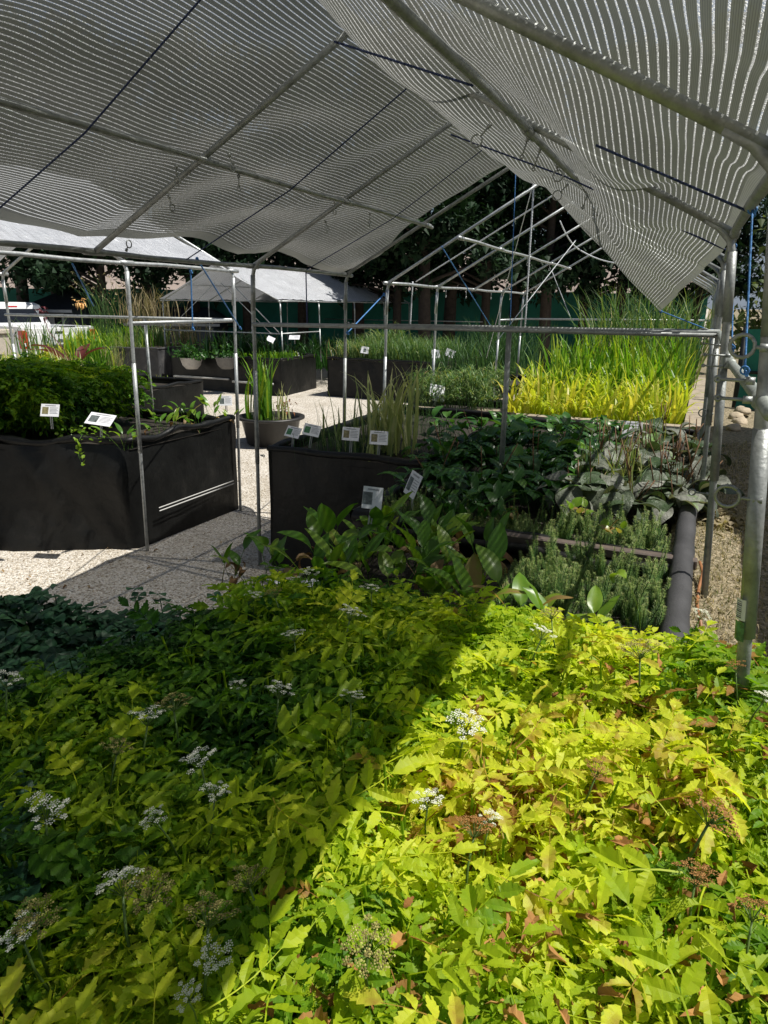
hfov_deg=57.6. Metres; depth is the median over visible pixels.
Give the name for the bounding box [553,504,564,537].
mares tail
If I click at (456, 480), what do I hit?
broadleaf plant
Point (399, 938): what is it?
withered leaves
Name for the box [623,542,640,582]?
mares tail
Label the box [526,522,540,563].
mares tail
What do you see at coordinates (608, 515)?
mares tail
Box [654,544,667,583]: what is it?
mares tail
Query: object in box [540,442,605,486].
grass clump
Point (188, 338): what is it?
grass clump
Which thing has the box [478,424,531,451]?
broadleaf plant
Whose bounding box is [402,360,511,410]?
feathery foliage
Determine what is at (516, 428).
broadleaf plant
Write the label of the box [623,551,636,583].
mares tail
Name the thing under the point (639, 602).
mares tail
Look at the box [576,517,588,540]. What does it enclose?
mares tail
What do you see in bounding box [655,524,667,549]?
mares tail
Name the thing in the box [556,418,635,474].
plantain plant
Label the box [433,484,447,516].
mares tail
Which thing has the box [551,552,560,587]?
mares tail
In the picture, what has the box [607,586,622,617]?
mares tail
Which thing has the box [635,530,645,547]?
mares tail
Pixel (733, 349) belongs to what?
rope
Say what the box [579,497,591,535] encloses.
mares tail
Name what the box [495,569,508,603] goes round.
mares tail
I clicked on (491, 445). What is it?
broadleaf plant
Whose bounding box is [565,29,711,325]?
evergreen tree
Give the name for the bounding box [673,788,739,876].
seed umbel
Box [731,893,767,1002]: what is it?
seed umbel
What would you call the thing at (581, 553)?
mares tail
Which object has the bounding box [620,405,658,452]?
grass clump
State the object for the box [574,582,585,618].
mares tail
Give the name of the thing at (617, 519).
mares tail
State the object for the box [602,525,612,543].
mares tail
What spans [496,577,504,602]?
mares tail
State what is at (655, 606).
mares tail
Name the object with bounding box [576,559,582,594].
mares tail
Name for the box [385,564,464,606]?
broadleaf plant
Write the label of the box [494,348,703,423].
yellow iris
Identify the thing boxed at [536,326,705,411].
green iris
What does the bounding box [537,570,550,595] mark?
mares tail
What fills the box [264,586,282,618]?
seed umbel
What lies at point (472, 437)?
broadleaf plant
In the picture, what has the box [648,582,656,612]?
mares tail
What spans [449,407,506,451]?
plantain plant
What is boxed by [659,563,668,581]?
mares tail
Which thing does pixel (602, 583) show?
mares tail
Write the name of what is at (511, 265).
rope
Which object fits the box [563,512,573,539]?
mares tail
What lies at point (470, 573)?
broadleaf plant
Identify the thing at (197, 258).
rope
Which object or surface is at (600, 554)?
mares tail
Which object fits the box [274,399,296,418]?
flowering plant
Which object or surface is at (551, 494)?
broadleaf plant
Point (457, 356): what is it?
rush clump
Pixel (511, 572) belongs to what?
mares tail
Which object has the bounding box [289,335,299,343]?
plant sign
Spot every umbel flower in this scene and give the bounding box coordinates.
[0,670,23,745]
[0,910,52,999]
[25,790,70,887]
[94,866,144,967]
[129,705,165,765]
[139,804,181,863]
[173,978,201,1023]
[179,745,218,817]
[193,934,232,993]
[199,781,231,853]
[229,679,246,725]
[244,590,261,620]
[265,680,294,732]
[282,629,303,679]
[297,567,319,606]
[339,603,366,639]
[340,689,363,740]
[360,583,378,605]
[411,788,443,837]
[445,709,486,764]
[479,808,502,857]
[529,623,557,666]
[684,608,711,647]
[740,690,767,738]
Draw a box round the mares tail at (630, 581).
[619,575,633,615]
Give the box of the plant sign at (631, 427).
[622,421,642,437]
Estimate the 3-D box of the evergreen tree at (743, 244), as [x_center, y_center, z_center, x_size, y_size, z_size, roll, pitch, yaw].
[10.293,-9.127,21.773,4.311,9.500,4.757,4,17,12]
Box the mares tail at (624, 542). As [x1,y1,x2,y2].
[619,538,628,545]
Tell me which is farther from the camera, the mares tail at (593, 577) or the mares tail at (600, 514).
the mares tail at (600, 514)
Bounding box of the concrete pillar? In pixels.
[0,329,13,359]
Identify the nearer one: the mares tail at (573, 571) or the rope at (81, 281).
the mares tail at (573, 571)
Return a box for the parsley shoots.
[0,564,767,1023]
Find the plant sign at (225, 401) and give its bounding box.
[218,396,231,409]
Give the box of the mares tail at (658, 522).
[651,513,662,538]
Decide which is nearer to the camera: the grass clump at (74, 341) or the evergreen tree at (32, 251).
the grass clump at (74, 341)
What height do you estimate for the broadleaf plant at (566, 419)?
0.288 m
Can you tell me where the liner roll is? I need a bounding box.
[658,501,697,643]
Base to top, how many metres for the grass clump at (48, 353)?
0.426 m
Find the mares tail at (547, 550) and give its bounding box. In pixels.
[544,526,553,567]
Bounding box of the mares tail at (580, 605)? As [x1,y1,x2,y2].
[575,595,586,613]
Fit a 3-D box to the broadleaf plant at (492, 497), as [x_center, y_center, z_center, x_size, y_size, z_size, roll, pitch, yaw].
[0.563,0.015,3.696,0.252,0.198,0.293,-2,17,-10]
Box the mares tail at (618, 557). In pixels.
[608,537,628,575]
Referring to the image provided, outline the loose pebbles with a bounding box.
[1,464,281,612]
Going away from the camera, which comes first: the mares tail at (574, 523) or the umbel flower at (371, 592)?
the umbel flower at (371, 592)
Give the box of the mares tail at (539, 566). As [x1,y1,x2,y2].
[532,560,543,589]
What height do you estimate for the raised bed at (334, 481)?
1.002 m
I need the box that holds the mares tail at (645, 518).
[642,511,656,533]
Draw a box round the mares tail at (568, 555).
[564,543,574,567]
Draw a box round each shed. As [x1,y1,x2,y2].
[33,290,116,337]
[123,307,232,349]
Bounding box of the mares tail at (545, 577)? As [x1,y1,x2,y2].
[537,564,551,594]
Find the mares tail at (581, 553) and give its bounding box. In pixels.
[577,530,593,575]
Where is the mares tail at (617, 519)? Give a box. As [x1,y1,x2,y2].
[612,513,621,526]
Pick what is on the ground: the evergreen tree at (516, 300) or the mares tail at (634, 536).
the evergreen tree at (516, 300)
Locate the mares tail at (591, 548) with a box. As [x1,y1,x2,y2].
[578,526,596,565]
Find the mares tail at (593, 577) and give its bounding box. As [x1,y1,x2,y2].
[583,566,595,591]
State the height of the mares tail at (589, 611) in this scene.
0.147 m
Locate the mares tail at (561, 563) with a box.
[551,547,562,572]
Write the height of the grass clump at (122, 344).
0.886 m
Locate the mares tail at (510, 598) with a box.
[503,581,515,606]
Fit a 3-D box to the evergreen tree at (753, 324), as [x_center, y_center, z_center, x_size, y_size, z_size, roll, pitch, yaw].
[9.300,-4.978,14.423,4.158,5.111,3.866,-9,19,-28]
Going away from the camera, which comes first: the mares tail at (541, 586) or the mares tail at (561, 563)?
the mares tail at (541, 586)
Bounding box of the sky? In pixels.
[0,0,767,241]
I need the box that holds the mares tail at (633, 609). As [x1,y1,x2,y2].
[628,597,646,629]
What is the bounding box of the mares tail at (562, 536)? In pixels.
[556,514,566,538]
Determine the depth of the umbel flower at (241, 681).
1.41 m
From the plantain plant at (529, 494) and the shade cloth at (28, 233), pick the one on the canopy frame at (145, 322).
the shade cloth at (28, 233)
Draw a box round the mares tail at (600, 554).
[594,538,608,576]
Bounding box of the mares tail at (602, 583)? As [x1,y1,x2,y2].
[597,576,611,590]
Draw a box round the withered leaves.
[247,652,767,1023]
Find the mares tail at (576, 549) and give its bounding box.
[572,535,580,568]
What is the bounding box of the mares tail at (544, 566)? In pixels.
[539,552,550,577]
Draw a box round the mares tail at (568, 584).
[564,566,576,605]
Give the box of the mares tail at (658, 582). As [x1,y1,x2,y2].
[647,565,670,604]
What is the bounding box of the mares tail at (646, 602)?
[637,597,648,620]
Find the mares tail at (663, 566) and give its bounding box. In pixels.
[655,550,665,583]
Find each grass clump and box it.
[3,316,70,357]
[26,342,74,360]
[34,320,170,351]
[45,346,93,365]
[62,325,103,359]
[71,326,114,367]
[101,344,127,369]
[102,284,189,322]
[103,327,141,359]
[118,325,183,346]
[136,315,223,347]
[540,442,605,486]
[569,421,627,461]
[582,439,618,471]
[586,425,631,449]
[586,439,635,480]
[588,447,647,499]
[597,447,655,489]
[613,430,652,475]
[615,445,648,481]
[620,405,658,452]
[640,409,674,440]
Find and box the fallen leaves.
[1,474,256,588]
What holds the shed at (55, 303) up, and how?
on the ground
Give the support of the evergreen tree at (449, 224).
on the ground
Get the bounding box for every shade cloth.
[0,0,767,311]
[0,165,217,260]
[160,265,389,301]
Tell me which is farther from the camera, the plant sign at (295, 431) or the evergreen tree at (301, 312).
the evergreen tree at (301, 312)
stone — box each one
[726,424,740,431]
[728,412,743,418]
[732,417,747,424]
[733,406,750,414]
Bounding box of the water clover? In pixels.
[0,584,222,913]
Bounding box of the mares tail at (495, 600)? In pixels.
[489,589,502,605]
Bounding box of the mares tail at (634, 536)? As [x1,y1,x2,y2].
[629,526,637,547]
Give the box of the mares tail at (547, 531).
[544,519,555,535]
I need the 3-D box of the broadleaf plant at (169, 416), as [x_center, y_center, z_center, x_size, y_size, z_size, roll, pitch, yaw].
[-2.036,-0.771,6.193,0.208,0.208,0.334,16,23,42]
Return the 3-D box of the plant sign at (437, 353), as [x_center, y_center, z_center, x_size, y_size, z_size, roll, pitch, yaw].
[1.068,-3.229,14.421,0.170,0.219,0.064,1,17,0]
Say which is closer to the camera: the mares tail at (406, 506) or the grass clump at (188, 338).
the mares tail at (406, 506)
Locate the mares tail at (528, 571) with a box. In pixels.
[520,560,533,585]
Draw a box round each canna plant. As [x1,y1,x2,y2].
[30,306,105,362]
[72,298,96,340]
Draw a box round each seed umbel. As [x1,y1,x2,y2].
[11,893,61,982]
[99,737,133,804]
[122,866,174,953]
[154,692,191,758]
[182,889,241,1000]
[227,863,271,949]
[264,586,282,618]
[340,913,395,986]
[456,815,493,886]
[541,607,561,655]
[574,757,611,820]
[619,638,660,715]
[671,857,718,942]
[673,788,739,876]
[725,659,745,706]
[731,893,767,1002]
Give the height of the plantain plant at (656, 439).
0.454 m
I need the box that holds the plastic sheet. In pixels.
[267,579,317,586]
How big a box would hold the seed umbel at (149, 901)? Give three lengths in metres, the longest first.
0.166 x 0.065 x 0.063 m
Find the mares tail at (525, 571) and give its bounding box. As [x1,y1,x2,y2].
[522,554,531,579]
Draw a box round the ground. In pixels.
[0,309,767,924]
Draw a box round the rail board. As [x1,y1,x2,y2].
[506,532,697,569]
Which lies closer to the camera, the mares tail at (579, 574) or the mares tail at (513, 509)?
the mares tail at (579, 574)
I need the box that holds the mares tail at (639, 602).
[630,581,646,631]
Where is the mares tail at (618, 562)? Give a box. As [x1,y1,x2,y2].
[607,551,629,599]
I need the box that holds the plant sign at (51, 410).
[40,404,59,428]
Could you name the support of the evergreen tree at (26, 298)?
on the ground
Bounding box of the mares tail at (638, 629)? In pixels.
[627,601,645,633]
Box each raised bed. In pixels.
[0,407,238,551]
[2,741,632,1014]
[43,342,202,376]
[110,375,203,415]
[170,351,316,395]
[267,404,515,570]
[293,526,670,642]
[327,355,480,401]
[350,417,699,559]
[413,372,551,404]
[420,398,513,411]
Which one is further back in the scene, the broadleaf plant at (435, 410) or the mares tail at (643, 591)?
the broadleaf plant at (435, 410)
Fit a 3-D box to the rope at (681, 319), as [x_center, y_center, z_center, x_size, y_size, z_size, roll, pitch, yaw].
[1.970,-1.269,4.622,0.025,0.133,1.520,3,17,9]
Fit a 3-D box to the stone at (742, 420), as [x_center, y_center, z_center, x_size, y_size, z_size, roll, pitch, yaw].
[3.556,-0.894,6.981,0.152,0.104,0.205,8,18,23]
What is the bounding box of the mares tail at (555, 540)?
[549,519,558,558]
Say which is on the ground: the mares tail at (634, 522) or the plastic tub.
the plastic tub
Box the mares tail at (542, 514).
[538,495,553,529]
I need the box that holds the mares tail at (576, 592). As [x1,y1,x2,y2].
[571,573,582,609]
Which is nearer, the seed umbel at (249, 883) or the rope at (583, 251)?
the seed umbel at (249, 883)
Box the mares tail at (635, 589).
[614,577,642,623]
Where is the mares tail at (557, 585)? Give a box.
[549,560,565,604]
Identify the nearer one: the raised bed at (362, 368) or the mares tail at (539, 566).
the mares tail at (539, 566)
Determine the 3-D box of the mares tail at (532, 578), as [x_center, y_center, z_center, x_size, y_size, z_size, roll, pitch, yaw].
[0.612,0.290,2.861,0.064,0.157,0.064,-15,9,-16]
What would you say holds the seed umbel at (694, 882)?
attached to the parsley shoots
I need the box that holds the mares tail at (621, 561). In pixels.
[616,548,627,585]
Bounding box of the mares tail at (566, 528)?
[565,508,576,538]
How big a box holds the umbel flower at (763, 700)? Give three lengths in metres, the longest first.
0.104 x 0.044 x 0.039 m
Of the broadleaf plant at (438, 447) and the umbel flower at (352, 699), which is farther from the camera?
the broadleaf plant at (438, 447)
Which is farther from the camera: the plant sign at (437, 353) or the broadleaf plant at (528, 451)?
the plant sign at (437, 353)
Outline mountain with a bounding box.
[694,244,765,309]
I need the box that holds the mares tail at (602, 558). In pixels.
[596,546,605,570]
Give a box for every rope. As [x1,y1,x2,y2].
[0,0,200,208]
[71,263,93,305]
[187,88,406,259]
[189,269,194,330]
[195,257,241,329]
[305,272,307,327]
[306,150,481,269]
[334,40,473,86]
[346,293,384,334]
[410,281,412,323]
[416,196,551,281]
[441,246,489,324]
[450,134,725,250]
[486,185,532,358]
[496,240,575,342]
[510,174,515,323]
[524,184,534,325]
[560,220,623,263]
[595,144,747,212]
[659,310,703,327]
[731,243,736,351]
[739,207,757,376]
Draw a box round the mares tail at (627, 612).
[620,582,632,628]
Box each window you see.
[48,313,54,323]
[50,313,64,324]
[179,331,190,341]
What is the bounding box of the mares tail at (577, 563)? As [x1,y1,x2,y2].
[572,562,588,587]
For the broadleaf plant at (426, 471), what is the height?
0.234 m
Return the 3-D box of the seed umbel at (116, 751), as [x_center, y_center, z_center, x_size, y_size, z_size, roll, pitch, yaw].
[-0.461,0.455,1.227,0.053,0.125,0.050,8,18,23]
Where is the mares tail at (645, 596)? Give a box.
[641,593,654,610]
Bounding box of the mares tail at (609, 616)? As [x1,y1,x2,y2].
[599,613,621,628]
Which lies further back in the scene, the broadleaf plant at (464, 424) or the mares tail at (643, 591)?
the broadleaf plant at (464, 424)
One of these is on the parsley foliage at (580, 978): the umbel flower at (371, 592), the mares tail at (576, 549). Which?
the umbel flower at (371, 592)
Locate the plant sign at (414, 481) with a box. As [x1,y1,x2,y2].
[403,470,422,509]
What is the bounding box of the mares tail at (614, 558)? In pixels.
[611,546,618,571]
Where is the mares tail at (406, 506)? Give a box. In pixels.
[399,493,412,513]
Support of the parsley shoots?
on the parsley foliage at (580, 978)
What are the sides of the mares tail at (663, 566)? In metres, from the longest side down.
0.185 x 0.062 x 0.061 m
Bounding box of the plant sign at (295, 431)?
[284,425,301,446]
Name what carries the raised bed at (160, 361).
on the ground
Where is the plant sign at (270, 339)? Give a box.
[267,336,274,342]
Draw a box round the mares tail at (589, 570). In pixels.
[582,564,594,578]
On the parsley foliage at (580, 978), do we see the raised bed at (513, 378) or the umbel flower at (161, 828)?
the umbel flower at (161, 828)
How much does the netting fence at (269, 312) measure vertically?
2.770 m
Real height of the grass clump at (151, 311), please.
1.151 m
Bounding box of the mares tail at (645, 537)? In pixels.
[642,522,654,549]
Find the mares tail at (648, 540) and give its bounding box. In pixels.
[644,528,652,548]
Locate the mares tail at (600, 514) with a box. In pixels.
[595,502,604,528]
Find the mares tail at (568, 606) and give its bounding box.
[560,586,578,616]
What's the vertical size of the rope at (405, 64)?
0.172 m
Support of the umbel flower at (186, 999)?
on the parsley shoots
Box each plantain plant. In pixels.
[415,437,466,494]
[421,422,478,469]
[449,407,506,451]
[449,443,526,505]
[458,445,527,469]
[496,419,558,451]
[501,447,572,506]
[502,427,575,476]
[534,428,583,467]
[535,439,613,527]
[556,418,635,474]
[570,417,646,451]
[575,427,667,495]
[578,438,675,528]
[620,424,701,486]
[624,411,680,462]
[631,400,698,445]
[633,433,744,516]
[634,442,718,524]
[664,416,731,466]
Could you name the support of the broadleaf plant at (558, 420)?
in the raised bed at (478, 532)
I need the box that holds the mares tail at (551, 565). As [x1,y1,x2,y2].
[549,556,555,583]
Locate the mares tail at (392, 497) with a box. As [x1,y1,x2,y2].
[388,487,403,514]
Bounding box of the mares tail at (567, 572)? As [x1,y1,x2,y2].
[559,564,577,586]
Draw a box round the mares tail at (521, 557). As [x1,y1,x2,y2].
[512,550,527,572]
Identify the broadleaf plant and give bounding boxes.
[91,422,136,449]
[140,412,174,434]
[147,407,185,433]
[162,400,200,423]
[183,409,206,432]
[185,393,221,418]
[211,529,260,591]
[214,407,243,423]
[245,533,311,578]
[260,530,359,580]
[298,503,385,570]
[304,528,402,579]
[322,541,460,587]
[343,491,412,555]
[350,516,409,563]
[356,505,421,549]
[368,513,473,576]
[377,463,464,501]
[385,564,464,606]
[390,519,456,591]
[396,495,479,548]
[401,426,455,455]
[403,452,437,459]
[406,524,469,598]
[409,438,485,471]
[409,488,479,513]
[416,489,461,514]
[422,552,525,611]
[426,432,488,473]
[429,406,475,433]
[430,508,468,559]
[431,491,486,520]
[434,488,486,517]
[436,432,508,451]
[439,496,470,516]
[441,428,488,451]
[444,489,498,521]
[445,522,508,605]
[446,475,528,507]
[452,417,500,433]
[452,442,510,472]
[452,511,513,576]
[458,493,503,522]
[460,467,529,508]
[461,471,519,525]
[463,491,515,527]
[468,544,591,618]
[469,443,524,476]
[471,415,526,439]
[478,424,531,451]
[480,444,564,485]
[482,425,549,448]
[488,410,532,421]
[490,458,562,495]
[491,414,536,432]
[494,414,541,430]
[494,448,574,477]
[500,473,579,516]
[508,418,546,430]
[521,585,635,638]
[526,472,584,508]
[528,447,579,475]
[535,414,558,432]
[542,424,604,444]
[543,436,598,469]
[545,411,596,438]
[545,415,590,438]
[554,422,601,434]
[560,424,606,438]
[560,497,592,514]
[561,428,614,448]
[567,431,632,458]
[582,417,625,433]
[588,416,633,445]
[594,415,647,441]
[600,518,626,539]
[609,569,640,630]
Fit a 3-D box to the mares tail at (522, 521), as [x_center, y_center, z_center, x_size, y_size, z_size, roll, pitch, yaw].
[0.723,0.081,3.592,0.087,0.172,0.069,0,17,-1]
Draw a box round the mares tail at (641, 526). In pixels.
[637,513,647,542]
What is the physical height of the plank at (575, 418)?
0.035 m
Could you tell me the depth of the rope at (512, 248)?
6.30 m
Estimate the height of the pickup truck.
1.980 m
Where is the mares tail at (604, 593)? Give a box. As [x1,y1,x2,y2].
[595,564,611,611]
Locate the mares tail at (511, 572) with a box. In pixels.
[507,562,519,583]
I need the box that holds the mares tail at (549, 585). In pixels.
[544,566,551,595]
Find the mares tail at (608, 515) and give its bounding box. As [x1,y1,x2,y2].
[604,501,612,537]
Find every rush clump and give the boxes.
[69,271,137,332]
[282,410,424,468]
[315,394,478,441]
[420,335,532,379]
[449,310,560,378]
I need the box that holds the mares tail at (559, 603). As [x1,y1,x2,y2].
[552,594,561,609]
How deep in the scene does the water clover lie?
1.98 m
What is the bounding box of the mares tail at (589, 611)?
[585,601,593,622]
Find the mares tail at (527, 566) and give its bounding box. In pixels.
[526,557,538,577]
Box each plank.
[419,406,695,427]
[474,408,513,411]
[684,377,705,428]
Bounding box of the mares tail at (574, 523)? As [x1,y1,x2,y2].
[571,508,579,534]
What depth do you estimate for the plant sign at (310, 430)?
5.30 m
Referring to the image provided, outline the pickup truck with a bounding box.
[0,302,94,357]
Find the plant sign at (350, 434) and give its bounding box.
[342,427,359,452]
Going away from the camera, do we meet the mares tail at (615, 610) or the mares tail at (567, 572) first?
the mares tail at (615, 610)
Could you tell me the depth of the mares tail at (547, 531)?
3.41 m
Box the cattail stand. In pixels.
[554,280,744,392]
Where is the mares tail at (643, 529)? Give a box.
[636,521,648,544]
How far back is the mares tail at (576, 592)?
2.74 m
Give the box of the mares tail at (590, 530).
[589,510,599,541]
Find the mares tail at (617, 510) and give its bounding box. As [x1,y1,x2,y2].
[608,495,625,524]
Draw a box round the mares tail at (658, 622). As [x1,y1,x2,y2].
[641,592,667,634]
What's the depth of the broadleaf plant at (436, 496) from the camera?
3.94 m
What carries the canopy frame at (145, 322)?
on the ground
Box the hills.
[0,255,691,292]
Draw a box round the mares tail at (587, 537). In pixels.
[585,529,590,540]
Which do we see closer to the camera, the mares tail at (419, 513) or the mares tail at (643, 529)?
the mares tail at (643, 529)
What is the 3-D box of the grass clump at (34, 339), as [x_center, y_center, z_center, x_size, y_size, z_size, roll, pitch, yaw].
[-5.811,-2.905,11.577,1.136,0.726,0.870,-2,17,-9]
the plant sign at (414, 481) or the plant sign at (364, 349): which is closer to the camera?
the plant sign at (414, 481)
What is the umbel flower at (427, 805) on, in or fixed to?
on the parsley foliage at (580, 978)
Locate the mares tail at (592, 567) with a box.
[584,555,596,583]
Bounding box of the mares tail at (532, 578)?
[528,564,538,592]
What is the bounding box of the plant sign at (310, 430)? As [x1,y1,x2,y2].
[302,423,321,447]
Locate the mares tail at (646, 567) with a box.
[641,558,652,575]
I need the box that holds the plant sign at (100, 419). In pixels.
[84,412,115,436]
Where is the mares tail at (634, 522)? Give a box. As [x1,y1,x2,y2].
[633,516,639,531]
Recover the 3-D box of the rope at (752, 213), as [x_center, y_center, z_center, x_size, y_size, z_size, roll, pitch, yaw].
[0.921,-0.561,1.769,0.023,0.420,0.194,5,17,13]
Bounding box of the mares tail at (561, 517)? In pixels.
[555,504,564,530]
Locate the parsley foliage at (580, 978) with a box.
[0,568,767,1023]
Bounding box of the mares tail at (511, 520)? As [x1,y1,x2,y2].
[510,506,515,529]
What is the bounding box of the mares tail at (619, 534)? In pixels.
[607,515,620,543]
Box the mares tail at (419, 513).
[411,487,426,516]
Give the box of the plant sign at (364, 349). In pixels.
[360,346,368,356]
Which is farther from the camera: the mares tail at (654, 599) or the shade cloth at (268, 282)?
the shade cloth at (268, 282)
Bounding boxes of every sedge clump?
[327,338,377,359]
[352,322,423,346]
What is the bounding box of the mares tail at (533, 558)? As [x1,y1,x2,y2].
[528,546,540,572]
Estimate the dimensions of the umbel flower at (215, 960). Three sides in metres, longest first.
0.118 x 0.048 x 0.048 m
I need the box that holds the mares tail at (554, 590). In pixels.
[549,573,568,608]
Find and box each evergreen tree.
[0,4,105,301]
[0,8,126,294]
[0,9,156,340]
[70,41,223,316]
[115,24,255,312]
[176,39,305,339]
[228,41,386,347]
[275,55,430,344]
[319,46,453,336]
[329,0,526,343]
[372,28,539,347]
[403,9,554,358]
[465,64,591,353]
[486,61,630,371]
[533,41,677,366]
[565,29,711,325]
[583,2,767,326]
[649,48,767,359]
[697,213,767,364]
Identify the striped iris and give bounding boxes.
[315,400,358,451]
[325,372,382,450]
[340,362,427,456]
[354,439,391,461]
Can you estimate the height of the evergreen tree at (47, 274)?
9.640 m
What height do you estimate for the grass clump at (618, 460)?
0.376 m
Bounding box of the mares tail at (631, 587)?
[625,577,638,602]
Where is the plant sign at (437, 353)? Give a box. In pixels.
[432,350,439,360]
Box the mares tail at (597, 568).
[593,548,604,582]
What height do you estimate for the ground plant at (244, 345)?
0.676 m
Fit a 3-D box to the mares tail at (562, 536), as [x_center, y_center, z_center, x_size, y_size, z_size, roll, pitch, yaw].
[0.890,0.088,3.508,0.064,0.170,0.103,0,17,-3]
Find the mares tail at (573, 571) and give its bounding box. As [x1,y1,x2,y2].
[568,561,582,593]
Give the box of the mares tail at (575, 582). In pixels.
[562,566,581,611]
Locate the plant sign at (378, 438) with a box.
[369,430,387,454]
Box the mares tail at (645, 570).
[641,556,652,578]
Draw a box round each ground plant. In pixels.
[168,328,289,357]
[242,350,314,359]
[265,327,387,370]
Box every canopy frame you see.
[0,0,767,704]
[0,174,241,550]
[160,266,482,384]
[382,179,717,440]
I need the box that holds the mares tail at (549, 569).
[543,551,553,591]
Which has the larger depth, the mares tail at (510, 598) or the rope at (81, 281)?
the rope at (81, 281)
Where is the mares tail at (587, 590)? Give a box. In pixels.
[583,573,594,601]
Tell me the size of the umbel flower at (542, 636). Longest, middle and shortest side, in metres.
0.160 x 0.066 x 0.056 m
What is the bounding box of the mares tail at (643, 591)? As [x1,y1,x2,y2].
[625,559,656,624]
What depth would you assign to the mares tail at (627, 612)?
2.59 m
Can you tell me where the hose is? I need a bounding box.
[695,561,702,626]
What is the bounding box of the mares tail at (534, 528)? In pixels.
[525,509,539,531]
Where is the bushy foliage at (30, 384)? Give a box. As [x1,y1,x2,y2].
[0,351,155,437]
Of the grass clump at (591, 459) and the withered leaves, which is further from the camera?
the grass clump at (591, 459)
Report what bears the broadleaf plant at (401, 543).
in the raised bed at (465, 548)
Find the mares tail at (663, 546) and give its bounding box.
[662,534,670,551]
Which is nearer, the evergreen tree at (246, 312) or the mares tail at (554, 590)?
the mares tail at (554, 590)
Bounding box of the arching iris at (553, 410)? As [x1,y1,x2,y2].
[497,391,698,424]
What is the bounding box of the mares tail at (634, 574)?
[623,556,638,586]
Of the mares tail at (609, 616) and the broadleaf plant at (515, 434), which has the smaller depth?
the mares tail at (609, 616)
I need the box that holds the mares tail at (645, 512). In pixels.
[644,507,655,542]
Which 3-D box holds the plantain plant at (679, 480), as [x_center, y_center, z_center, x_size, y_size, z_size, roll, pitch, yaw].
[1.798,-0.205,4.121,0.613,0.504,0.549,8,18,23]
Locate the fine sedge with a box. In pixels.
[336,332,473,361]
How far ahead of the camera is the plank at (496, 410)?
7.94 m
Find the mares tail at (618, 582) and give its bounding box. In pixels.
[614,570,626,614]
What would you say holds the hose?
on the ground
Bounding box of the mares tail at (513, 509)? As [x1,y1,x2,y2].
[508,490,517,523]
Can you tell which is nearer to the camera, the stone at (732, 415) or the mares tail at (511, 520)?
the mares tail at (511, 520)
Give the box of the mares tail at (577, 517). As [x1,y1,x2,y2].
[575,513,583,534]
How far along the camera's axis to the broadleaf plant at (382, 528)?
3.20 m
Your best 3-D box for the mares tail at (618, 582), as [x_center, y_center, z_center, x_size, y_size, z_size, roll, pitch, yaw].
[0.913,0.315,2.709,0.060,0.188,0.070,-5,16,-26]
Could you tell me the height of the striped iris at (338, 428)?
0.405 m
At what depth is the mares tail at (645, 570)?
3.00 m
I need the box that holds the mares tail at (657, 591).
[650,580,664,615]
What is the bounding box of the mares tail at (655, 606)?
[650,592,664,630]
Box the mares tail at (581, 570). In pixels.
[578,558,585,588]
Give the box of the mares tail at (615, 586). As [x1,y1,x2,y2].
[606,580,616,598]
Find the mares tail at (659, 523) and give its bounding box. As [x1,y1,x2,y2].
[657,513,660,536]
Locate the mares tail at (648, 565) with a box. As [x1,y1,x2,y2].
[642,559,656,609]
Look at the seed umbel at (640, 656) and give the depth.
1.55 m
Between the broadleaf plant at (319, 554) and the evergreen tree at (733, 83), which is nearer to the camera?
the broadleaf plant at (319, 554)
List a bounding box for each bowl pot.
[166,339,217,368]
[201,342,244,368]
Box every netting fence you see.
[0,287,707,364]
[731,326,760,409]
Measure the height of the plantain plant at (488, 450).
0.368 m
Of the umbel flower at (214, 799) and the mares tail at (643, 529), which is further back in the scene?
the mares tail at (643, 529)
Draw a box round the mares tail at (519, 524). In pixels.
[512,512,526,530]
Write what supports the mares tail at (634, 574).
in the raised bed at (465, 548)
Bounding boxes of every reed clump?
[240,347,281,419]
[273,382,292,419]
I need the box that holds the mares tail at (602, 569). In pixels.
[597,560,607,578]
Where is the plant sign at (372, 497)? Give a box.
[361,486,382,523]
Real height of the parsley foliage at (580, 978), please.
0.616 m
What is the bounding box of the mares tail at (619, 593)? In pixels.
[613,582,625,609]
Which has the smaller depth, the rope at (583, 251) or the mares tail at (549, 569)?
the mares tail at (549, 569)
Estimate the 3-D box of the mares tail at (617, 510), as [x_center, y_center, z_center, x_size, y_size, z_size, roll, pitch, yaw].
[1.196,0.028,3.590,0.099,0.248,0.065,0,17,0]
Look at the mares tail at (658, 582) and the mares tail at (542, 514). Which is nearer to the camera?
the mares tail at (658, 582)
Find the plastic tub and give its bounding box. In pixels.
[239,411,304,447]
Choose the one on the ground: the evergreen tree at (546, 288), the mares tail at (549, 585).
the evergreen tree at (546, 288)
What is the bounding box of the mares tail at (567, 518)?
[558,502,574,537]
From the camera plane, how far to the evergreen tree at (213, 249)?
20.58 m
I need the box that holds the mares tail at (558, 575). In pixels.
[550,556,568,592]
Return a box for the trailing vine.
[49,425,110,465]
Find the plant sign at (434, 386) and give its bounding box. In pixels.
[429,384,444,405]
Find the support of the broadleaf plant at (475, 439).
in the raised bed at (478, 532)
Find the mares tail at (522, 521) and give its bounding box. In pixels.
[519,513,531,530]

